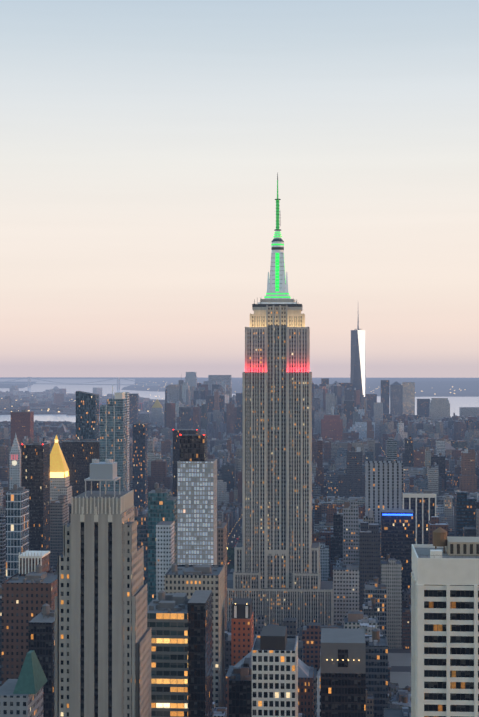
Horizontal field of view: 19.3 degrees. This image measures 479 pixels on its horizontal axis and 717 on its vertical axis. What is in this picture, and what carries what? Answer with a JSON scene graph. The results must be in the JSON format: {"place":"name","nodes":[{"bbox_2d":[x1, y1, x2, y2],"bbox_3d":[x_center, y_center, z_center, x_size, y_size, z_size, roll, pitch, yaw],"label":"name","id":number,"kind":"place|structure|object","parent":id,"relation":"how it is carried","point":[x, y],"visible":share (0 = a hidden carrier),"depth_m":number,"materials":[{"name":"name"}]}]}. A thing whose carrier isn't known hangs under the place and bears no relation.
{"place":"outdoors","nodes":[
{"label":"outdoors","id":0,"kind":"place"},
{"bbox_2d":[0,382,35,387],"bbox_3d":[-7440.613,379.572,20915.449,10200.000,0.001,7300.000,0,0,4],"label":"water","id":1,"kind":"structure","parent":0,"point":[10,385],"depth_m":19307.22,"materials":[{"name":"grey liquid"}]},
{"bbox_2d":[0,377,478,689],"bbox_3d":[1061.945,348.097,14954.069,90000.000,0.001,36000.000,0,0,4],"label":"ground","id":2,"kind":"structure","parent":0,"point":[232,539],"depth_m":14231.39,"materials":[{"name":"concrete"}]},
{"bbox_2d":[9,433,20,489],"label":"clock tower","id":3,"kind":"structure","parent":2,"relation":"on","point":[15,465],"depth_m":2121.77,"materials":[{"name":"stone"}]},
{"bbox_2d":[0,650,46,716],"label":"green roof building","id":4,"kind":"structure","parent":2,"relation":"on","point":[21,695],"depth_m":648.47,"materials":[{"name":"metal"}]},
{"bbox_2d":[28,603,54,716],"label":"dark block","id":5,"kind":"structure","parent":2,"relation":"on","point":[41,634],"depth_m":701.27,"materials":[{"name":"brown metal"}]},
{"bbox_2d":[0,377,159,389],"bbox_3d":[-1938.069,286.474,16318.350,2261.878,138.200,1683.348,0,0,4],"label":"suspension bridge","id":6,"kind":"structure","parent":2,"relation":"on","point":[29,383],"depth_m":16146.30,"materials":[{"name":"silver metal"}]},
{"bbox_2d":[0,401,163,414],"bbox_3d":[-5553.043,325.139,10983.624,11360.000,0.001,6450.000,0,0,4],"label":"brooklyn land","id":7,"kind":"structure","parent":2,"relation":"on","point":[43,414],"depth_m":7713.43,"materials":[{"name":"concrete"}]},
{"bbox_2d":[227,547,233,568],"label":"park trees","id":8,"kind":"object","parent":2,"relation":"on","point":[230,555],"visible":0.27,"depth_m":1876.63,"materials":[{"name":"green plant"}]},
{"bbox_2d":[0,379,478,421],"bbox_3d":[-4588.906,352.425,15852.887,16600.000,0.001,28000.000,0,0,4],"label":"harbour water","id":9,"kind":"structure","parent":2,"relation":"on","point":[456,403],"depth_m":14760.67,"materials":[{"name":"blue"}]},
{"bbox_2d":[0,372,478,716],"bbox_3d":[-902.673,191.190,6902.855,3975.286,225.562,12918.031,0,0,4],"label":"city buildings","id":10,"kind":"structure","parent":2,"relation":"on","point":[433,438],"depth_m":2619.03,"materials":[{"name":"grey concrete"}]},
{"bbox_2d":[227,490,410,687],"bbox_3d":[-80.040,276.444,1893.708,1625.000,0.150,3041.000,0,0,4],"label":"block pavements","id":11,"kind":"structure","parent":2,"relation":"on","point":[402,679],"depth_m":1253.76,"materials":[{"name":"grey concrete"}]},
{"bbox_2d":[6,484,28,579],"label":"high-rise building","id":12,"kind":"structure","parent":11,"relation":"on","point":[17,521],"depth_m":1310.79,"materials":[{"name":"blue glass"}]},
{"bbox_2d":[11,409,33,448],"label":"building","id":13,"kind":"structure","parent":11,"relation":"on","point":[22,423],"depth_m":3337.66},
{"bbox_2d":[2,551,56,684],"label":"brown brick block","id":14,"kind":"structure","parent":11,"relation":"on","point":[29,589],"depth_m":763.18,"materials":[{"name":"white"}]},
{"bbox_2d":[21,437,49,565],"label":"building","id":15,"kind":"structure","parent":11,"relation":"on","point":[35,468],"depth_m":1562.76,"materials":[{"name":"brown glass"}]},
{"bbox_2d":[50,435,71,520],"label":"gold-roofed tower","id":16,"kind":"structure","parent":11,"relation":"on","point":[60,485],"depth_m":1869.33,"materials":[{"name":"metal"}]},
{"bbox_2d":[62,436,99,496],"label":"high-rise building","id":17,"kind":"structure","parent":11,"relation":"on","point":[79,455],"depth_m":2064.18,"materials":[{"name":"glass"}]},
{"bbox_2d":[76,391,98,439],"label":"glass tower","id":18,"kind":"structure","parent":11,"relation":"on","point":[87,415],"depth_m":2165.09,"materials":[{"name":"blue glass"}]},
{"bbox_2d":[55,459,150,716],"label":"skyscraper","id":19,"kind":"structure","parent":11,"relation":"on","point":[102,650],"depth_m":586.87,"materials":[{"name":"stone"}]},
{"bbox_2d":[100,385,126,490],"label":"glass tower","id":20,"kind":"structure","parent":11,"relation":"on","point":[113,429],"depth_m":1960.40,"materials":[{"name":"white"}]},
{"bbox_2d":[133,420,146,507],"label":"high-rise building","id":21,"kind":"structure","parent":11,"relation":"on","point":[140,461],"depth_m":2511.32,"materials":[{"name":"glass"}]},
{"bbox_2d":[148,482,176,604],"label":"teal glass tower","id":22,"kind":"structure","parent":11,"relation":"on","point":[162,530],"depth_m":1180.23,"materials":[{"name":"teal glass"}]},
{"bbox_2d":[147,590,211,716],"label":"office building","id":23,"kind":"structure","parent":11,"relation":"on","point":[179,625],"depth_m":697.40,"materials":[{"name":"grey glass"}]},
{"bbox_2d":[173,429,199,496],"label":"building","id":24,"kind":"structure","parent":11,"relation":"on","point":[176,444],"depth_m":2255.23,"materials":[{"name":"brown metal"}]},
{"bbox_2d":[165,563,224,706],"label":"stone office building","id":25,"kind":"structure","parent":11,"relation":"on","point":[188,579],"depth_m":877.43,"materials":[{"name":"beige stone"}]},
{"bbox_2d":[177,434,216,564],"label":"building","id":26,"kind":"structure","parent":11,"relation":"on","point":[196,506],"depth_m":1037.78,"materials":[{"name":"white glass"}]},
{"bbox_2d":[217,519,226,630],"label":"brown block","id":27,"kind":"structure","parent":11,"relation":"on","point":[221,543],"depth_m":1129.28,"materials":[{"name":"concrete"}]},
{"bbox_2d":[231,598,252,665],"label":"orange brick building","id":28,"kind":"structure","parent":11,"relation":"on","point":[242,631],"depth_m":894.86,"materials":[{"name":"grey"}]},
{"bbox_2d":[252,626,297,716],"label":"white office","id":29,"kind":"structure","parent":11,"relation":"on","point":[274,671],"depth_m":613.20,"materials":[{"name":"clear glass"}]},
{"bbox_2d":[227,172,333,627],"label":"skyscraper","id":30,"kind":"structure","parent":11,"relation":"on","point":[277,573],"depth_m":1262.63,"materials":[{"name":"stone"}]},
{"bbox_2d":[321,628,365,716],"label":"office building","id":31,"kind":"structure","parent":11,"relation":"on","point":[343,672],"depth_m":650.93,"materials":[{"name":"grey concrete"}]},
{"bbox_2d":[365,460,402,523],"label":"office building","id":32,"kind":"structure","parent":11,"relation":"on","point":[383,484],"depth_m":1635.02,"materials":[{"name":"grey concrete"}]},
{"bbox_2d":[381,486,435,599],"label":"office building","id":33,"kind":"structure","parent":11,"relation":"on","point":[404,528],"depth_m":1425.47,"materials":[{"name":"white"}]},
{"bbox_2d":[403,467,446,489],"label":"building","id":34,"kind":"structure","parent":11,"relation":"on","point":[406,473],"depth_m":3024.54,"materials":[{"name":"grey concrete"}]},
{"bbox_2d":[411,527,478,716],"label":"office building","id":35,"kind":"structure","parent":11,"relation":"on","point":[445,626],"depth_m":485.32,"materials":[{"name":"beige concrete"}]},
{"bbox_2d":[321,413,342,441],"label":"building","id":36,"kind":"structure","parent":2,"relation":"on","point":[331,426],"depth_m":4283.41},
{"bbox_2d":[350,317,365,397],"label":"skyscraper","id":37,"kind":"structure","parent":2,"relation":"on","point":[358,365],"depth_m":5858.50,"materials":[{"name":"silver glass"}]},
{"bbox_2d":[348,422,374,439],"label":"building","id":38,"kind":"structure","parent":2,"relation":"on","point":[360,428],"depth_m":4479.04,"materials":[{"name":"grey concrete"}]},
{"bbox_2d":[0,0,478,377],"label":"sky","id":39,"kind":"structure","parent":0,"point":[144,144],"materials":[{"name":"white"}]},
{"bbox_2d":[144,378,478,389],"bbox_3d":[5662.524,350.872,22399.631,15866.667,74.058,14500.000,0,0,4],"label":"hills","id":40,"kind":"structure","parent":0,"point":[440,383],"depth_m":18969.11,"materials":[{"name":"grey"}]},
{"bbox_2d":[1,381,460,411],"bbox_3d":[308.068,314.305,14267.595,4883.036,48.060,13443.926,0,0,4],"label":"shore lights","id":41,"kind":"object","parent":40,"relation":"on","point":[198,382],"visible":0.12,"depth_m":13302.63,"materials":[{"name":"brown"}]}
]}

